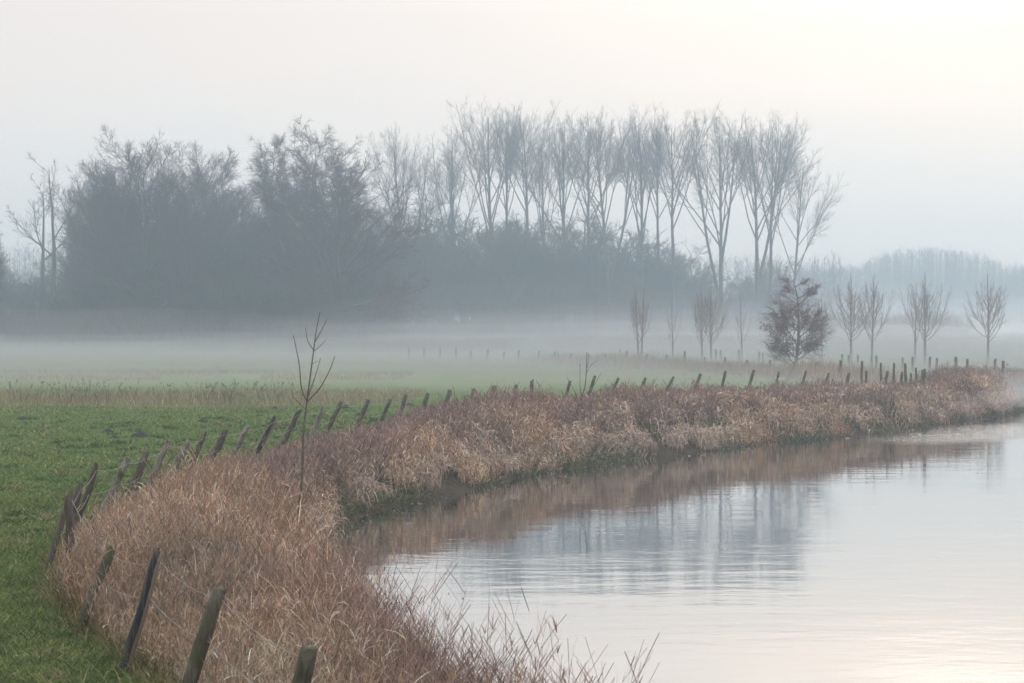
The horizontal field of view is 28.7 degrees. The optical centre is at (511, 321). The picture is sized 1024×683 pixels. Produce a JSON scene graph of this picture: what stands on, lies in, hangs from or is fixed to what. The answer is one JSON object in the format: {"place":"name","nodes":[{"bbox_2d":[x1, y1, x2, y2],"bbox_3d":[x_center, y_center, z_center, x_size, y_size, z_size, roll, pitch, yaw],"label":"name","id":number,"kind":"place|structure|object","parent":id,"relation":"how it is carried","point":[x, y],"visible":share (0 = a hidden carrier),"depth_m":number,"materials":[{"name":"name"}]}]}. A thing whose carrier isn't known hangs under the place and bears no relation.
{"place":"outdoors","nodes":[
{"label":"outdoors","id":0,"kind":"place"},
{"bbox_2d":[130,430,148,437],"bbox_3d":[-10.379,3.147,56.169,0.630,0.221,0.594,0,0,30],"label":"molehill","id":1,"kind":"object","parent":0,"point":[140,433],"visible":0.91,"depth_m":56.02,"materials":[{"name":"soil"}]},
{"bbox_2d":[0,314,1023,682],"bbox_3d":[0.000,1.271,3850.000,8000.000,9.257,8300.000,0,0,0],"label":"ground","id":2,"kind":"structure","parent":0,"point":[460,376],"depth_m":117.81,"materials":[{"name":"green plant"}]},
{"bbox_2d":[0,221,11,303],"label":"bare tree","id":3,"kind":"object","parent":2,"relation":"on","point":[2,273],"visible":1,"depth_m":215.04,"materials":[{"name":"grey plant"}]},
{"bbox_2d":[0,253,28,318],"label":"bare shrub","id":4,"kind":"object","parent":2,"relation":"on","point":[4,285],"visible":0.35,"depth_m":261.74,"materials":[{"name":"grey plant"}]},
{"bbox_2d":[18,416,29,419],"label":"molehill","id":5,"kind":"object","parent":2,"relation":"on","point":[22,418],"visible":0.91,"depth_m":65.90,"materials":[{"name":"soil"}]},
{"bbox_2d":[0,269,49,321],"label":"bare shrub","id":6,"kind":"object","parent":2,"relation":"on","point":[21,303],"visible":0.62,"depth_m":254.59,"materials":[{"name":"grey plant"}]},
{"bbox_2d":[5,152,86,319],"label":"bare tree","id":7,"kind":"object","parent":2,"relation":"on","point":[53,291],"visible":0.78,"depth_m":252.19,"materials":[{"name":"grey plant"}]},
{"bbox_2d":[22,250,84,314],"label":"bare shrub","id":8,"kind":"object","parent":2,"relation":"on","point":[48,281],"visible":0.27,"depth_m":257.08,"materials":[{"name":"grey plant"}]},
{"bbox_2d":[26,173,81,309],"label":"bare tree","id":9,"kind":"object","parent":2,"relation":"on","point":[43,253],"visible":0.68,"depth_m":257.99,"materials":[{"name":"grey plant"}]},
{"bbox_2d":[46,157,119,312],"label":"bare tree","id":10,"kind":"object","parent":2,"relation":"on","point":[64,263],"visible":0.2,"depth_m":243.05,"materials":[{"name":"grey plant"}]},
{"bbox_2d":[101,428,113,432],"bbox_3d":[-11.793,3.180,58.404,0.440,0.154,0.426,0,0,35],"label":"molehill","id":11,"kind":"object","parent":2,"relation":"on","point":[108,430],"visible":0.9,"depth_m":58.36,"materials":[{"name":"soil"}]},
{"bbox_2d":[62,166,169,303],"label":"bare tree","id":12,"kind":"object","parent":2,"relation":"on","point":[87,269],"visible":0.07,"depth_m":236.25,"materials":[{"name":"grey plant"}]},
{"bbox_2d":[44,122,252,314],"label":"bare tree","id":13,"kind":"object","parent":2,"relation":"on","point":[117,221],"visible":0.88,"depth_m":223.21,"materials":[{"name":"grey plant"}]},
{"bbox_2d":[145,192,228,319],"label":"bare tree","id":14,"kind":"object","parent":2,"relation":"on","point":[183,276],"visible":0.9,"depth_m":221.26,"materials":[{"name":"grey plant"}]},
{"bbox_2d":[150,139,253,291],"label":"bare tree","id":15,"kind":"object","parent":2,"relation":"on","point":[223,161],"visible":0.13,"depth_m":240.29,"materials":[{"name":"grey plant"}]},
{"bbox_2d":[197,419,208,422],"bbox_3d":[-9.982,3.201,64.610,0.532,0.174,0.502,0,0,0],"label":"molehill","id":16,"kind":"object","parent":2,"relation":"on","point":[202,420],"visible":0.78,"depth_m":64.58,"materials":[{"name":"soil"}]},
{"bbox_2d":[187,179,282,312],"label":"bare tree","id":17,"kind":"object","parent":2,"relation":"on","point":[222,214],"visible":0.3,"depth_m":230.72,"materials":[{"name":"grey plant"}]},
{"bbox_2d":[157,210,317,331],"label":"bare shrub","id":18,"kind":"object","parent":2,"relation":"on","point":[247,264],"visible":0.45,"depth_m":225.51,"materials":[{"name":"grey plant"}]},
{"bbox_2d":[232,132,298,291],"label":"birch tree","id":19,"kind":"object","parent":2,"relation":"on","point":[266,181],"visible":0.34,"depth_m":232.79,"materials":[{"name":"grey plant"}]},
{"bbox_2d":[256,153,329,260],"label":"birch tree","id":20,"kind":"object","parent":2,"relation":"on","point":[293,189],"visible":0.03,"depth_m":237.43,"materials":[{"name":"grey plant"}]},
{"bbox_2d":[292,313,334,521],"bbox_3d":[-3.659,2.110,36.484,0.816,4.588,0.557,0,0,37],"label":"sapling","id":21,"kind":"object","parent":2,"relation":"on","point":[302,461],"visible":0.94,"depth_m":36.48,"materials":[{"name":"brown plant"}]},
{"bbox_2d":[283,283,346,342],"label":"bare shrub","id":22,"kind":"object","parent":2,"relation":"on","point":[315,302],"visible":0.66,"depth_m":214.70,"materials":[{"name":"grey plant"}]},
{"bbox_2d":[257,114,377,287],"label":"birch tree","id":23,"kind":"object","parent":2,"relation":"on","point":[307,183],"visible":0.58,"depth_m":226.81,"materials":[{"name":"grey plant"}]},
{"bbox_2d":[227,149,438,347],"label":"bare tree","id":24,"kind":"object","parent":2,"relation":"on","point":[382,302],"visible":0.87,"depth_m":221.62,"materials":[{"name":"grey plant"}]},
{"bbox_2d":[328,159,387,292],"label":"birch tree","id":25,"kind":"object","parent":2,"relation":"on","point":[354,215],"visible":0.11,"depth_m":233.39,"materials":[{"name":"grey plant"}]},
{"bbox_2d":[318,230,424,339],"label":"bare shrub","id":26,"kind":"object","parent":2,"relation":"on","point":[362,294],"visible":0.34,"depth_m":231.82,"materials":[{"name":"grey plant"}]},
{"bbox_2d":[356,221,433,321],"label":"bare shrub","id":27,"kind":"object","parent":2,"relation":"on","point":[401,272],"visible":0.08,"depth_m":259.39,"materials":[{"name":"grey plant"}]},
{"bbox_2d":[356,217,454,323],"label":"bare shrub","id":28,"kind":"object","parent":2,"relation":"on","point":[431,305],"visible":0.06,"depth_m":279.53,"materials":[{"name":"grey plant"}]},
{"bbox_2d":[366,122,445,319],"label":"poplar tree","id":29,"kind":"object","parent":2,"relation":"on","point":[404,163],"visible":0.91,"depth_m":292.68,"materials":[{"name":"grey plant"}]},
{"bbox_2d":[361,187,479,324],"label":"bare shrub","id":30,"kind":"object","parent":2,"relation":"on","point":[429,251],"visible":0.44,"depth_m":275.81,"materials":[{"name":"grey plant"}]},
{"bbox_2d":[404,220,495,326],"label":"bare shrub","id":31,"kind":"object","parent":2,"relation":"on","point":[453,313],"visible":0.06,"depth_m":284.21,"materials":[{"name":"grey plant"}]},
{"bbox_2d":[422,121,499,318],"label":"poplar tree","id":32,"kind":"object","parent":2,"relation":"on","point":[452,178],"visible":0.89,"depth_m":295.69,"materials":[{"name":"grey plant"}]},
{"bbox_2d":[0,328,930,416],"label":"rough dry grass","id":33,"kind":"structure","parent":2,"relation":"on","point":[794,370],"depth_m":112.13,"materials":[{"name":"plant"}]},
{"bbox_2d":[410,205,533,323],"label":"bare shrub","id":34,"kind":"object","parent":2,"relation":"on","point":[466,304],"visible":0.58,"depth_m":280.42,"materials":[{"name":"grey plant"}]},
{"bbox_2d":[44,369,925,682],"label":"wire fence","id":35,"kind":"object","parent":2,"relation":"on","point":[70,515],"visible":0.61,"depth_m":24.25,"materials":[{"name":"brown wood"}]},
{"bbox_2d":[443,94,528,320],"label":"poplar tree","id":36,"kind":"object","parent":2,"relation":"on","point":[487,189],"visible":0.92,"depth_m":287.58,"materials":[{"name":"grey plant"}]},
{"bbox_2d":[0,301,992,354],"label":"fog","id":37,"kind":"object","parent":2,"relation":"on","point":[98,330],"visible":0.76,"depth_m":245.25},
{"bbox_2d":[434,203,559,323],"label":"bare shrub","id":38,"kind":"object","parent":2,"relation":"on","point":[496,253],"visible":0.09,"depth_m":287.97,"materials":[{"name":"grey plant"}]},
{"bbox_2d":[459,105,540,226],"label":"poplar tree","id":39,"kind":"object","parent":2,"relation":"on","point":[506,204],"visible":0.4,"depth_m":294.15,"materials":[{"name":"grey plant"}]},
{"bbox_2d":[453,209,561,322],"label":"bare shrub","id":40,"kind":"object","parent":2,"relation":"on","point":[509,296],"visible":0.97,"depth_m":277.02,"materials":[{"name":"grey plant"}]},
{"bbox_2d":[0,240,1023,327],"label":"distant wood","id":41,"kind":"object","parent":2,"relation":"on","point":[952,281],"visible":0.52,"depth_m":558.64,"materials":[{"name":"grey plant"}]},
{"bbox_2d":[485,101,559,321],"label":"poplar tree","id":42,"kind":"object","parent":2,"relation":"on","point":[526,163],"visible":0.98,"depth_m":284.74,"materials":[{"name":"grey plant"}]},
{"bbox_2d":[469,207,599,323],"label":"bare shrub","id":43,"kind":"object","parent":2,"relation":"on","point":[548,235],"visible":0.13,"depth_m":287.77,"materials":[{"name":"grey plant"}]},
{"bbox_2d":[46,360,1023,682],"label":"dry reed grass","id":44,"kind":"structure","parent":2,"relation":"on","point":[454,455],"depth_m":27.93,"materials":[{"name":"brown plant"}]},
{"bbox_2d":[520,116,577,321],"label":"poplar tree","id":45,"kind":"object","parent":2,"relation":"on","point":[541,185],"visible":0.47,"depth_m":301.63,"materials":[{"name":"grey plant"}]},
{"bbox_2d":[493,110,607,327],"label":"poplar tree","id":46,"kind":"object","parent":2,"relation":"on","point":[561,180],"visible":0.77,"depth_m":289.83,"materials":[{"name":"grey plant"}]},
{"bbox_2d":[521,231,598,326],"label":"bare shrub","id":47,"kind":"object","parent":2,"relation":"on","point":[559,305],"visible":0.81,"depth_m":280.58,"materials":[{"name":"grey plant"}]},
{"bbox_2d":[567,355,599,399],"bbox_3d":[2.450,2.467,64.069,1.270,3.014,0.656,0,0,-39],"label":"sapling","id":48,"kind":"object","parent":2,"relation":"on","point":[582,395],"visible":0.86,"depth_m":63.99,"materials":[{"name":"brown plant"}]},
{"bbox_2d":[531,194,648,324],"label":"bare shrub","id":49,"kind":"object","parent":2,"relation":"on","point":[574,235],"visible":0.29,"depth_m":295.28,"materials":[{"name":"grey plant"}]},
{"bbox_2d":[549,112,644,321],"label":"poplar tree","id":50,"kind":"object","parent":2,"relation":"on","point":[587,206],"visible":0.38,"depth_m":297.46,"materials":[{"name":"grey plant"}]},
{"bbox_2d":[557,110,656,327],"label":"poplar tree","id":51,"kind":"object","parent":2,"relation":"on","point":[598,143],"visible":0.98,"depth_m":284.31,"materials":[{"name":"grey plant"}]},
{"bbox_2d":[569,240,653,323],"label":"bare shrub","id":52,"kind":"object","parent":2,"relation":"on","point":[600,281],"visible":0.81,"depth_m":284.81,"materials":[{"name":"grey plant"}]},
{"bbox_2d":[408,347,841,377],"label":"wire fence","id":53,"kind":"object","parent":2,"relation":"on","point":[685,354],"visible":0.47,"depth_m":157.82,"materials":[{"name":"grey wood"}]},
{"bbox_2d":[601,103,677,317],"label":"poplar tree","id":54,"kind":"object","parent":2,"relation":"on","point":[641,233],"visible":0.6,"depth_m":290.81,"materials":[{"name":"grey plant"}]},
{"bbox_2d":[628,292,654,357],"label":"young tree","id":55,"kind":"object","parent":2,"relation":"on","point":[636,322],"visible":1,"depth_m":149.98,"materials":[{"name":"grey plant"}]},
{"bbox_2d":[592,220,698,321],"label":"bare shrub","id":56,"kind":"object","parent":2,"relation":"on","point":[649,259],"visible":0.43,"depth_m":298.12,"materials":[{"name":"grey plant"}]},
{"bbox_2d":[623,265,687,319],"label":"bare shrub","id":57,"kind":"object","parent":2,"relation":"on","point":[659,300],"visible":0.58,"depth_m":294.75,"materials":[{"name":"grey plant"}]},
{"bbox_2d":[293,387,1023,567],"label":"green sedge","id":58,"kind":"object","parent":2,"relation":"on","point":[383,500],"visible":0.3,"depth_m":62.08,"materials":[{"name":"plant"}]},
{"bbox_2d":[624,111,694,309],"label":"poplar tree","id":59,"kind":"object","parent":2,"relation":"on","point":[657,206],"visible":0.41,"depth_m":299.93,"materials":[{"name":"grey plant"}]},
{"bbox_2d":[666,302,681,359],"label":"young tree","id":60,"kind":"object","parent":2,"relation":"on","point":[672,332],"visible":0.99,"depth_m":151.96,"materials":[{"name":"grey plant"}]},
{"bbox_2d":[630,100,720,320],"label":"poplar tree","id":61,"kind":"object","parent":2,"relation":"on","point":[683,164],"visible":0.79,"depth_m":285.21,"materials":[{"name":"grey plant"}]},
{"bbox_2d":[637,236,733,323],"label":"bare shrub","id":62,"kind":"object","parent":2,"relation":"on","point":[687,265],"visible":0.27,"depth_m":309.02,"materials":[{"name":"grey plant"}]},
{"bbox_2d":[690,287,710,361],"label":"young tree","id":63,"kind":"object","parent":2,"relation":"on","point":[700,326],"visible":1,"depth_m":149.97,"materials":[{"name":"grey plant"}]},
{"bbox_2d":[642,110,760,321],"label":"poplar tree","id":64,"kind":"object","parent":2,"relation":"on","point":[719,288],"visible":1,"depth_m":277.72,"materials":[{"name":"grey plant"}]},
{"bbox_2d":[675,269,727,320],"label":"bare shrub","id":65,"kind":"object","parent":2,"relation":"on","point":[695,290],"visible":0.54,"depth_m":299.64,"materials":[{"name":"grey plant"}]},
{"bbox_2d":[692,287,731,362],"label":"young tree","id":66,"kind":"object","parent":2,"relation":"on","point":[711,327],"visible":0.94,"depth_m":150.84,"materials":[{"name":"grey plant"}]},
{"bbox_2d":[707,272,774,324],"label":"bare shrub","id":67,"kind":"object","parent":2,"relation":"on","point":[736,306],"visible":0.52,"depth_m":317.03,"materials":[{"name":"grey plant"}]},
{"bbox_2d":[733,295,754,361],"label":"young tree","id":68,"kind":"object","parent":2,"relation":"on","point":[740,326],"visible":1,"depth_m":155.95,"materials":[{"name":"grey plant"}]},
{"bbox_2d":[736,255,801,319],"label":"bare shrub","id":69,"kind":"object","parent":2,"relation":"on","point":[764,295],"visible":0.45,"depth_m":317.85,"materials":[{"name":"grey plant"}]},
{"bbox_2d":[718,108,820,323],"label":"poplar tree","id":70,"kind":"object","parent":2,"relation":"on","point":[758,274],"visible":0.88,"depth_m":283.67,"materials":[{"name":"grey plant"}]},
{"bbox_2d":[734,111,807,319],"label":"poplar tree","id":71,"kind":"object","parent":2,"relation":"on","point":[771,239],"visible":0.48,"depth_m":291.60,"materials":[{"name":"grey plant"}]},
{"bbox_2d":[756,270,837,363],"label":"young oak","id":72,"kind":"object","parent":2,"relation":"on","point":[779,345],"visible":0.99,"depth_m":127.92,"materials":[{"name":"brown plant"}]},
{"bbox_2d":[753,151,848,320],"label":"poplar tree","id":73,"kind":"object","parent":2,"relation":"on","point":[800,208],"visible":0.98,"depth_m":281.90,"materials":[{"name":"grey plant"}]},
{"bbox_2d":[784,285,832,321],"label":"bare shrub","id":74,"kind":"object","parent":2,"relation":"on","point":[810,304],"visible":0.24,"depth_m":328.53,"materials":[{"name":"grey plant"}]},
{"bbox_2d":[619,348,1023,377],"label":"wire fence","id":75,"kind":"object","parent":2,"relation":"on","point":[936,363],"visible":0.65,"depth_m":132.06,"materials":[{"name":"grey wood"}]},
{"bbox_2d":[814,295,828,361],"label":"young tree","id":76,"kind":"object","parent":2,"relation":"on","point":[821,299],"visible":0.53,"depth_m":158.00,"materials":[{"name":"grey plant"}]},
{"bbox_2d":[825,279,875,363],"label":"young tree","id":77,"kind":"object","parent":2,"relation":"on","point":[848,305],"visible":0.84,"depth_m":151.83,"materials":[{"name":"grey plant"}]},
{"bbox_2d":[850,275,897,364],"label":"young tree","id":78,"kind":"object","parent":2,"relation":"on","point":[872,313],"visible":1,"depth_m":147.94,"materials":[{"name":"grey plant"}]},
{"bbox_2d":[860,361,922,385],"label":"wire fence","id":79,"kind":"object","parent":2,"relation":"on","point":[893,376],"visible":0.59,"depth_m":97.36,"materials":[{"name":"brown wood"}]},
{"bbox_2d":[905,287,922,363],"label":"young tree","id":80,"kind":"object","parent":2,"relation":"on","point":[915,339],"visible":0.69,"depth_m":153.92,"materials":[{"name":"grey plant"}]},
{"bbox_2d":[899,275,953,364],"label":"young tree","id":81,"kind":"object","parent":2,"relation":"on","point":[925,312],"visible":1,"depth_m":149.79,"materials":[{"name":"grey plant"}]},
{"bbox_2d":[962,273,1010,364],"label":"young tree","id":82,"kind":"object","parent":2,"relation":"on","point":[988,316],"visible":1,"depth_m":150.93,"materials":[{"name":"grey plant"}]},
{"bbox_2d":[0,0,1023,313],"label":"sky","id":83,"kind":"structure","parent":0,"point":[919,104],"materials":[{"name":"white"}]},
{"bbox_2d":[319,400,1023,682],"bbox_3d":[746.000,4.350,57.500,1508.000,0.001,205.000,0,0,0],"label":"river","id":84,"kind":"structure","parent":0,"point":[896,556],"depth_m":36.33,"materials":[{"name":"grey liquid"}]}
]}

